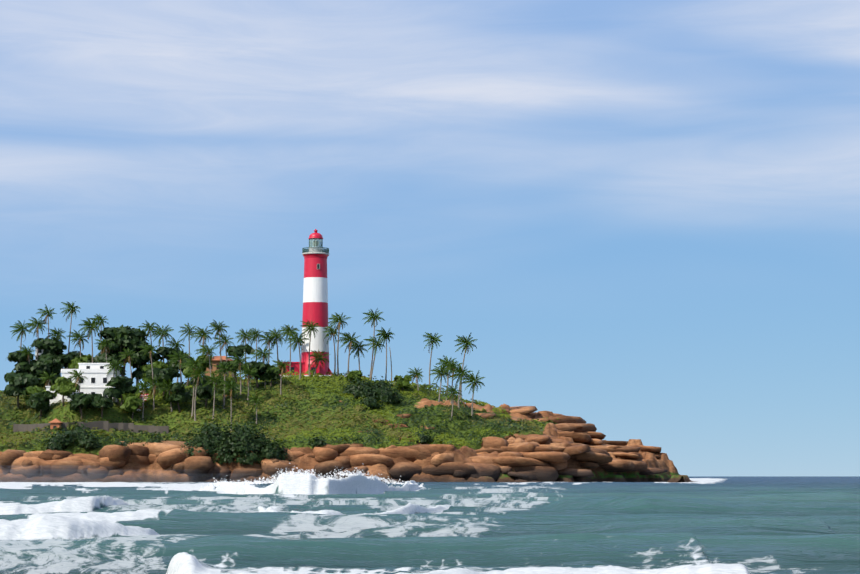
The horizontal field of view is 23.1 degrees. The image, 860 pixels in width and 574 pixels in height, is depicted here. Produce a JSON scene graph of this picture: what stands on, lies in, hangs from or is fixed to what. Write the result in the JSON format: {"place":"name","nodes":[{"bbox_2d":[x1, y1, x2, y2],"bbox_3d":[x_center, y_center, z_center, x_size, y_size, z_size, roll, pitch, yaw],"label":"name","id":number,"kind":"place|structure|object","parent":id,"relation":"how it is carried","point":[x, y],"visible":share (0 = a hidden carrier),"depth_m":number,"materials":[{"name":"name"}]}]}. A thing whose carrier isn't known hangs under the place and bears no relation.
{"place":"outdoors","nodes":[
{"label":"outdoors","id":0,"kind":"place"},
{"bbox_2d":[0,376,697,481],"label":"headland terrain","id":1,"kind":"structure","parent":0,"point":[462,454],"depth_m":468.66,"materials":[{"name":"plant"}]},
{"bbox_2d":[3,371,38,408],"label":"tree","id":2,"kind":"object","parent":1,"relation":"on","point":[19,384],"visible":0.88,"depth_m":479.70,"materials":[{"name":"green plant"}]},
{"bbox_2d":[10,320,32,349],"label":"palm","id":3,"kind":"object","parent":1,"relation":"on","point":[22,329],"visible":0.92,"depth_m":510.74,"materials":[{"name":"plant"}]},
{"bbox_2d":[4,351,42,379],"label":"tree","id":4,"kind":"object","parent":1,"relation":"on","point":[22,365],"visible":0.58,"depth_m":504.61,"materials":[{"name":"green plant"}]},
{"bbox_2d":[15,345,35,373],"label":"palm","id":5,"kind":"object","parent":1,"relation":"on","point":[27,351],"visible":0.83,"depth_m":506.19,"materials":[{"name":"plant"}]},
{"bbox_2d":[24,385,45,401],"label":"tree","id":6,"kind":"object","parent":1,"relation":"on","point":[32,390],"visible":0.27,"depth_m":477.37,"materials":[{"name":"green plant"}]},
{"bbox_2d":[26,317,48,360],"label":"palm","id":7,"kind":"object","parent":1,"relation":"on","point":[34,323],"visible":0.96,"depth_m":509.72,"materials":[{"name":"plant"}]},
{"bbox_2d":[34,347,42,378],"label":"tall white house","id":8,"kind":"structure","parent":1,"relation":"on","point":[40,352],"depth_m":514.50,"materials":[{"name":"paint"}]},
{"bbox_2d":[25,391,55,419],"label":"tree","id":9,"kind":"object","parent":1,"relation":"on","point":[40,401],"visible":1,"depth_m":471.01,"materials":[{"name":"green plant"}]},
{"bbox_2d":[37,304,56,338],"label":"palm","id":10,"kind":"object","parent":1,"relation":"on","point":[46,311],"visible":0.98,"depth_m":511.15,"materials":[{"name":"plant"}]},
{"bbox_2d":[38,371,55,387],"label":"palm","id":11,"kind":"object","parent":1,"relation":"on","point":[46,377],"visible":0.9,"depth_m":495.18,"materials":[{"name":"plant"}]},
{"bbox_2d":[30,355,64,385],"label":"tree","id":12,"kind":"object","parent":1,"relation":"on","point":[48,365],"visible":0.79,"depth_m":500.52,"materials":[{"name":"green plant"}]},
{"bbox_2d":[35,344,66,360],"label":"tree","id":13,"kind":"object","parent":1,"relation":"on","point":[55,349],"visible":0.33,"depth_m":508.74,"materials":[{"name":"green plant"}]},
{"bbox_2d":[30,337,74,384],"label":"tree","id":14,"kind":"object","parent":1,"relation":"on","point":[46,342],"visible":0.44,"depth_m":507.93,"materials":[{"name":"green plant"}]},
{"bbox_2d":[46,328,65,375],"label":"palm","id":15,"kind":"object","parent":1,"relation":"on","point":[54,333],"visible":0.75,"depth_m":511.63,"materials":[{"name":"plant"}]},
{"bbox_2d":[50,376,78,405],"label":"tree","id":16,"kind":"object","parent":1,"relation":"on","point":[63,386],"visible":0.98,"depth_m":470.55,"materials":[{"name":"green plant"}]},
{"bbox_2d":[61,301,80,368],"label":"palm","id":17,"kind":"object","parent":1,"relation":"on","point":[70,306],"visible":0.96,"depth_m":515.72,"materials":[{"name":"plant"}]},
{"bbox_2d":[63,350,82,368],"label":"tree","id":18,"kind":"object","parent":1,"relation":"on","point":[74,354],"visible":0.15,"depth_m":513.02,"materials":[{"name":"green plant"}]},
{"bbox_2d":[68,370,87,412],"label":"palm","id":19,"kind":"object","parent":1,"relation":"on","point":[75,373],"visible":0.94,"depth_m":468.41,"materials":[{"name":"plant"}]},
{"bbox_2d":[66,330,90,355],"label":"palm","id":20,"kind":"object","parent":1,"relation":"on","point":[78,336],"visible":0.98,"depth_m":504.88,"materials":[{"name":"plant"}]},
{"bbox_2d":[67,393,94,419],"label":"tree","id":21,"kind":"object","parent":1,"relation":"on","point":[79,401],"visible":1,"depth_m":466.70,"materials":[{"name":"green plant"}]},
{"bbox_2d":[68,354,94,368],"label":"tree","id":22,"kind":"object","parent":1,"relation":"on","point":[74,364],"visible":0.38,"depth_m":503.39,"materials":[{"name":"green plant"}]},
{"bbox_2d":[78,317,98,362],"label":"palm","id":23,"kind":"object","parent":1,"relation":"on","point":[89,324],"visible":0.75,"depth_m":502.85,"materials":[{"name":"plant"}]},
{"bbox_2d":[13,418,168,433],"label":"stone wall","id":24,"kind":"structure","parent":1,"relation":"on","point":[104,425],"depth_m":466.13,"materials":[{"name":"stone"}]},
{"bbox_2d":[45,363,141,405],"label":"white villa","id":25,"kind":"object","parent":1,"relation":"on","point":[98,379],"visible":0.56,"depth_m":475.58,"materials":[{"name":"paint"}]},
{"bbox_2d":[88,314,109,352],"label":"palm","id":26,"kind":"object","parent":1,"relation":"on","point":[99,320],"visible":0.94,"depth_m":501.38,"materials":[{"name":"plant"}]},
{"bbox_2d":[90,393,112,417],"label":"tree","id":27,"kind":"object","parent":1,"relation":"on","point":[100,401],"visible":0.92,"depth_m":467.13,"materials":[{"name":"green plant"}]},
{"bbox_2d":[94,337,113,362],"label":"palm","id":28,"kind":"object","parent":1,"relation":"on","point":[104,343],"visible":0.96,"depth_m":491.87,"materials":[{"name":"plant"}]},
{"bbox_2d":[94,341,127,375],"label":"tree","id":29,"kind":"object","parent":1,"relation":"on","point":[114,346],"visible":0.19,"depth_m":500.11,"materials":[{"name":"green plant"}]},
{"bbox_2d":[104,357,125,403],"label":"palm","id":30,"kind":"object","parent":1,"relation":"on","point":[115,365],"visible":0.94,"depth_m":475.05,"materials":[{"name":"plant"}]},
{"bbox_2d":[111,326,125,375],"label":"palm","id":31,"kind":"object","parent":1,"relation":"on","point":[117,329],"visible":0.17,"depth_m":500.35,"materials":[{"name":"plant"}]},
{"bbox_2d":[103,376,138,405],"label":"tree","id":32,"kind":"object","parent":1,"relation":"on","point":[122,384],"visible":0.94,"depth_m":472.56,"materials":[{"name":"green plant"}]},
{"bbox_2d":[97,325,155,376],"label":"tree","id":33,"kind":"object","parent":1,"relation":"on","point":[129,335],"visible":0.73,"depth_m":500.12,"materials":[{"name":"green plant"}]},
{"bbox_2d":[118,348,138,384],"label":"palm","id":34,"kind":"object","parent":1,"relation":"on","point":[127,353],"visible":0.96,"depth_m":483.57,"materials":[{"name":"plant"}]},
{"bbox_2d":[119,393,141,419],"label":"tree","id":35,"kind":"object","parent":1,"relation":"on","point":[132,402],"visible":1,"depth_m":470.42,"materials":[{"name":"green plant"}]},
{"bbox_2d":[123,337,152,385],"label":"tree","id":36,"kind":"object","parent":1,"relation":"on","point":[133,347],"visible":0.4,"depth_m":500.14,"materials":[{"name":"green plant"}]},
{"bbox_2d":[136,394,148,410],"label":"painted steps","id":37,"kind":"structure","parent":1,"relation":"on","point":[142,401],"depth_m":483.26,"materials":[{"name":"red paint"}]},
{"bbox_2d":[132,380,153,419],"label":"palm","id":38,"kind":"object","parent":1,"relation":"on","point":[141,385],"visible":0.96,"depth_m":472.22,"materials":[{"name":"plant"}]},
{"bbox_2d":[137,334,149,385],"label":"palm","id":39,"kind":"object","parent":1,"relation":"on","point":[138,365],"visible":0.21,"depth_m":503.30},
{"bbox_2d":[129,352,161,388],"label":"tree","id":40,"kind":"object","parent":1,"relation":"on","point":[141,362],"visible":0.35,"depth_m":502.61,"materials":[{"name":"green plant"}]},
{"bbox_2d":[137,343,158,410],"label":"palm","id":41,"kind":"object","parent":1,"relation":"on","point":[151,348],"visible":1,"depth_m":477.10,"materials":[{"name":"plant"}]},
{"bbox_2d":[138,321,157,388],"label":"palm","id":42,"kind":"object","parent":1,"relation":"on","point":[149,327],"visible":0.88,"depth_m":506.70,"materials":[{"name":"plant"}]},
{"bbox_2d":[143,375,163,399],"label":"palm","id":43,"kind":"object","parent":1,"relation":"on","point":[155,385],"visible":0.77,"depth_m":476.60,"materials":[{"name":"plant"}]},
{"bbox_2d":[140,360,167,393],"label":"tree","id":44,"kind":"object","parent":1,"relation":"on","point":[157,364],"visible":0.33,"depth_m":484.95,"materials":[{"name":"green plant"}]},
{"bbox_2d":[149,323,173,361],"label":"palm","id":45,"kind":"object","parent":1,"relation":"on","point":[163,333],"visible":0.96,"depth_m":506.00,"materials":[{"name":"plant"}]},
{"bbox_2d":[146,366,179,400],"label":"tree","id":46,"kind":"object","parent":1,"relation":"on","point":[168,373],"visible":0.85,"depth_m":478.20,"materials":[{"name":"green plant"}]},
{"bbox_2d":[156,377,177,411],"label":"palm","id":47,"kind":"object","parent":1,"relation":"on","point":[166,387],"visible":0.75,"depth_m":475.45,"materials":[{"name":"plant"}]},
{"bbox_2d":[156,346,188,382],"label":"tree","id":48,"kind":"object","parent":1,"relation":"on","point":[163,351],"visible":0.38,"depth_m":504.62,"materials":[{"name":"green plant"}]},
{"bbox_2d":[165,337,184,381],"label":"palm","id":49,"kind":"object","parent":1,"relation":"on","point":[174,344],"visible":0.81,"depth_m":506.19,"materials":[{"name":"plant"}]},
{"bbox_2d":[165,348,189,382],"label":"palm","id":50,"kind":"object","parent":1,"relation":"on","point":[181,358],"visible":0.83,"depth_m":479.65,"materials":[{"name":"plant"}]},
{"bbox_2d":[165,382,194,411],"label":"tree","id":51,"kind":"object","parent":1,"relation":"on","point":[181,395],"visible":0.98,"depth_m":473.40,"materials":[{"name":"green plant"}]},
{"bbox_2d":[174,356,191,385],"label":"tree","id":52,"kind":"object","parent":1,"relation":"on","point":[177,365],"visible":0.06,"depth_m":501.07,"materials":[{"name":"green plant"}]},
{"bbox_2d":[178,323,196,379],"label":"palm","id":53,"kind":"object","parent":1,"relation":"on","point":[188,331],"visible":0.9,"depth_m":514.06,"materials":[{"name":"plant"}]},
{"bbox_2d":[179,356,206,417],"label":"palm","id":54,"kind":"object","parent":1,"relation":"on","point":[192,362],"visible":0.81,"depth_m":472.10,"materials":[{"name":"plant"}]},
{"bbox_2d":[184,365,208,420],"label":"palm","id":55,"kind":"object","parent":1,"relation":"on","point":[198,376],"visible":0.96,"depth_m":469.89,"materials":[{"name":"plant"}]},
{"bbox_2d":[183,355,211,384],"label":"tree","id":56,"kind":"object","parent":1,"relation":"on","point":[205,365],"visible":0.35,"depth_m":494.15,"materials":[{"name":"green plant"}]},
{"bbox_2d":[191,381,212,407],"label":"tree","id":57,"kind":"object","parent":1,"relation":"on","point":[203,392],"visible":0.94,"depth_m":473.82,"materials":[{"name":"green plant"}]},
{"bbox_2d":[190,326,213,379],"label":"palm","id":58,"kind":"object","parent":1,"relation":"on","point":[203,332],"visible":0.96,"depth_m":509.27,"materials":[{"name":"plant"}]},
{"bbox_2d":[195,342,217,380],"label":"palm","id":59,"kind":"object","parent":1,"relation":"on","point":[207,351],"visible":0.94,"depth_m":484.30,"materials":[{"name":"plant"}]},
{"bbox_2d":[202,371,223,419],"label":"palm","id":60,"kind":"object","parent":1,"relation":"on","point":[214,380],"visible":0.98,"depth_m":469.26,"materials":[{"name":"plant"}]},
{"bbox_2d":[209,320,228,368],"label":"palm","id":61,"kind":"object","parent":1,"relation":"on","point":[217,328],"visible":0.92,"depth_m":510.43,"materials":[{"name":"plant"}]},
{"bbox_2d":[205,356,233,376],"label":"brick house","id":62,"kind":"structure","parent":1,"relation":"on","point":[216,360],"depth_m":515.47,"materials":[{"name":"tile"}]},
{"bbox_2d":[212,361,234,408],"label":"palm","id":63,"kind":"object","parent":1,"relation":"on","point":[224,370],"visible":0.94,"depth_m":474.82,"materials":[{"name":"plant"}]},
{"bbox_2d":[213,333,233,377],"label":"palm","id":64,"kind":"object","parent":1,"relation":"on","point":[222,339],"visible":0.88,"depth_m":509.95,"materials":[{"name":"plant"}]},
{"bbox_2d":[215,376,235,400],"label":"tree","id":65,"kind":"object","parent":1,"relation":"on","point":[230,379],"visible":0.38,"depth_m":478.27,"materials":[{"name":"green plant"}]},
{"bbox_2d":[219,379,239,430],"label":"palm","id":66,"kind":"object","parent":1,"relation":"on","point":[231,386],"visible":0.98,"depth_m":464.40,"materials":[{"name":"plant"}]},
{"bbox_2d":[218,344,254,382],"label":"tree","id":67,"kind":"object","parent":1,"relation":"on","point":[239,350],"visible":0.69,"depth_m":498.67,"materials":[{"name":"green plant"}]},
{"bbox_2d":[225,352,249,394],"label":"palm","id":68,"kind":"object","parent":1,"relation":"on","point":[239,361],"visible":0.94,"depth_m":483.86,"materials":[{"name":"plant"}]},
{"bbox_2d":[43,375,434,464],"bbox_3d":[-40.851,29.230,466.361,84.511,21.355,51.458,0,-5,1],"label":"bush","id":69,"kind":"object","parent":1,"relation":"on","point":[227,442],"depth_m":447.00,"materials":[{"name":"plant"}]},
{"bbox_2d":[235,329,253,377],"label":"palm","id":70,"kind":"object","parent":1,"relation":"on","point":[242,333],"visible":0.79,"depth_m":514.57,"materials":[{"name":"plant"}]},
{"bbox_2d":[235,363,259,404],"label":"palm","id":71,"kind":"object","parent":1,"relation":"on","point":[250,373],"visible":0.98,"depth_m":477.77,"materials":[{"name":"plant"}]},
{"bbox_2d":[245,328,263,380],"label":"palm","id":72,"kind":"object","parent":1,"relation":"on","point":[255,337],"visible":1,"depth_m":500.95,"materials":[{"name":"plant"}]},
{"bbox_2d":[245,393,264,424],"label":"palm","id":73,"kind":"object","parent":1,"relation":"on","point":[254,398],"visible":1,"depth_m":467.11,"materials":[{"name":"plant"}]},
{"bbox_2d":[244,361,270,387],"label":"tree","id":74,"kind":"object","parent":1,"relation":"on","point":[261,367],"visible":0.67,"depth_m":486.31,"materials":[{"name":"green plant"}]},
{"bbox_2d":[249,346,271,387],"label":"palm","id":75,"kind":"object","parent":1,"relation":"on","point":[264,356],"visible":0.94,"depth_m":488.09,"materials":[{"name":"plant"}]},
{"bbox_2d":[257,332,277,362],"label":"palm","id":76,"kind":"object","parent":1,"relation":"on","point":[266,338],"visible":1,"depth_m":500.61,"materials":[{"name":"plant"}]},
{"bbox_2d":[258,365,280,386],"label":"tree","id":77,"kind":"object","parent":1,"relation":"on","point":[268,375],"visible":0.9,"depth_m":486.33,"materials":[{"name":"green plant"}]},
{"bbox_2d":[263,327,284,367],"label":"palm","id":78,"kind":"object","parent":1,"relation":"on","point":[277,336],"visible":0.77,"depth_m":502.94,"materials":[{"name":"plant"}]},
{"bbox_2d":[0,370,554,452],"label":"shrubs","id":79,"kind":"object","parent":1,"relation":"on","point":[292,386],"visible":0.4,"depth_m":469.06,"materials":[{"name":"green plant"}]},
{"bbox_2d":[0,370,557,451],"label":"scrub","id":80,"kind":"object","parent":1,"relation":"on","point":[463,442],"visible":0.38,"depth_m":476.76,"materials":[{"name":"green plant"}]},
{"bbox_2d":[0,437,558,481],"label":"rocks","id":81,"kind":"object","parent":1,"relation":"on","point":[166,453],"visible":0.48,"depth_m":442.70,"materials":[{"name":"stone"}]},
{"bbox_2d":[270,359,289,394],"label":"palm","id":82,"kind":"object","parent":1,"relation":"on","point":[282,364],"visible":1,"depth_m":481.94,"materials":[{"name":"plant"}]},
{"bbox_2d":[278,325,299,374],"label":"palm","id":83,"kind":"object","parent":1,"relation":"on","point":[287,329],"visible":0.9,"depth_m":501.56,"materials":[{"name":"plant"}]},
{"bbox_2d":[285,330,309,379],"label":"palm","id":84,"kind":"object","parent":1,"relation":"on","point":[294,338],"visible":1,"depth_m":491.54,"materials":[{"name":"plant"}]},
{"bbox_2d":[300,320,318,377],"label":"palm","id":85,"kind":"object","parent":1,"relation":"on","point":[309,325],"visible":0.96,"depth_m":494.93,"materials":[{"name":"plant"}]},
{"bbox_2d":[279,229,346,377],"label":"lighthouse","id":86,"kind":"object","parent":1,"relation":"on","point":[315,296],"visible":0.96,"depth_m":504.84,"materials":[{"name":"red paint"}]},
{"bbox_2d":[310,350,329,375],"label":"palm","id":87,"kind":"object","parent":1,"relation":"on","point":[318,357],"visible":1,"depth_m":496.37,"materials":[{"name":"plant"}]},
{"bbox_2d":[323,324,340,372],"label":"palm","id":88,"kind":"object","parent":1,"relation":"on","point":[331,329],"visible":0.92,"depth_m":501.11,"materials":[{"name":"plant"}]},
{"bbox_2d":[327,312,351,375],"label":"palm","id":89,"kind":"object","parent":1,"relation":"on","point":[336,319],"visible":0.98,"depth_m":499.49,"materials":[{"name":"plant"}]},
{"bbox_2d":[337,332,360,373],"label":"palm","id":90,"kind":"object","parent":1,"relation":"on","point":[352,340],"visible":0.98,"depth_m":499.74,"materials":[{"name":"plant"}]},
{"bbox_2d":[346,370,362,383],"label":"bush","id":91,"kind":"object","parent":1,"relation":"on","point":[353,375],"visible":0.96,"depth_m":491.77,"materials":[{"name":"green plant"}]},
{"bbox_2d":[346,341,366,369],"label":"palm","id":92,"kind":"object","parent":1,"relation":"on","point":[358,347],"visible":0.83,"depth_m":504.21,"materials":[{"name":"plant"}]},
{"bbox_2d":[362,308,383,379],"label":"palm","id":93,"kind":"object","parent":1,"relation":"on","point":[371,313],"visible":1,"depth_m":503.01,"materials":[{"name":"plant"}]},
{"bbox_2d":[363,336,384,379],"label":"palm","id":94,"kind":"object","parent":1,"relation":"on","point":[376,343],"visible":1,"depth_m":501.52,"materials":[{"name":"plant"}]},
{"bbox_2d":[375,328,393,379],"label":"palm","id":95,"kind":"object","parent":1,"relation":"on","point":[385,335],"visible":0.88,"depth_m":507.11,"materials":[{"name":"plant"}]},
{"bbox_2d":[389,347,391,383],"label":"dead palm trunk","id":96,"kind":"object","parent":1,"relation":"on","point":[391,365],"visible":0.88,"depth_m":503.81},
{"bbox_2d":[394,374,411,390],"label":"bush","id":97,"kind":"object","parent":1,"relation":"on","point":[404,382],"visible":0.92,"depth_m":492.39,"materials":[{"name":"green plant"}]},
{"bbox_2d":[407,368,423,390],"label":"palm","id":98,"kind":"object","parent":1,"relation":"on","point":[416,373],"visible":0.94,"depth_m":492.51,"materials":[{"name":"plant"}]},
{"bbox_2d":[423,332,442,390],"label":"palm","id":99,"kind":"object","parent":1,"relation":"on","point":[435,339],"visible":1,"depth_m":504.28,"materials":[{"name":"plant"}]},
{"bbox_2d":[429,363,451,401],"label":"palm","id":100,"kind":"object","parent":1,"relation":"on","point":[439,373],"visible":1,"depth_m":481.99,"materials":[{"name":"plant"}]},
{"bbox_2d":[225,395,667,478],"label":"rocks","id":101,"kind":"object","parent":1,"relation":"on","point":[596,455],"visible":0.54,"depth_m":463.23,"materials":[{"name":"stone"}]},
{"bbox_2d":[436,355,456,400],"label":"palm","id":102,"kind":"object","parent":1,"relation":"on","point":[443,361],"visible":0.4,"depth_m":492.11,"materials":[{"name":"plant"}]},
{"bbox_2d":[443,385,461,419],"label":"palm","id":103,"kind":"object","parent":1,"relation":"on","point":[454,391],"visible":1,"depth_m":474.10,"materials":[{"name":"plant"}]},
{"bbox_2d":[444,360,461,403],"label":"palm","id":104,"kind":"object","parent":1,"relation":"on","point":[452,364],"visible":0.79,"depth_m":482.46,"materials":[{"name":"plant"}]},
{"bbox_2d":[448,364,472,408],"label":"palm","id":105,"kind":"object","parent":1,"relation":"on","point":[461,375],"visible":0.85,"depth_m":480.88,"materials":[{"name":"plant"}]},
{"bbox_2d":[454,333,477,401],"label":"palm","id":106,"kind":"object","parent":1,"relation":"on","point":[464,340],"visible":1,"depth_m":491.97,"materials":[{"name":"plant"}]},
{"bbox_2d":[461,370,484,416],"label":"palm","id":107,"kind":"object","parent":1,"relation":"on","point":[472,379],"visible":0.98,"depth_m":479.69,"materials":[{"name":"plant"}]},
{"bbox_2d":[0,471,859,573],"bbox_3d":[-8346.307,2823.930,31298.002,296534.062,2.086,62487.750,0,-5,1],"label":"sea water","id":108,"kind":"structure","parent":0,"point":[349,524],"depth_m":52.35,"materials":[{"name":"liquid"}]},
{"bbox_2d":[200,463,430,489],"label":"sea spray","id":109,"kind":"object","parent":108,"relation":"on","point":[292,472],"visible":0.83,"depth_m":145.24,"materials":[{"name":"liquid"}]},
{"bbox_2d":[0,0,859,481],"label":"sky","id":110,"kind":"structure","parent":0,"point":[642,217],"materials":[{"name":"blue"}]}
]}

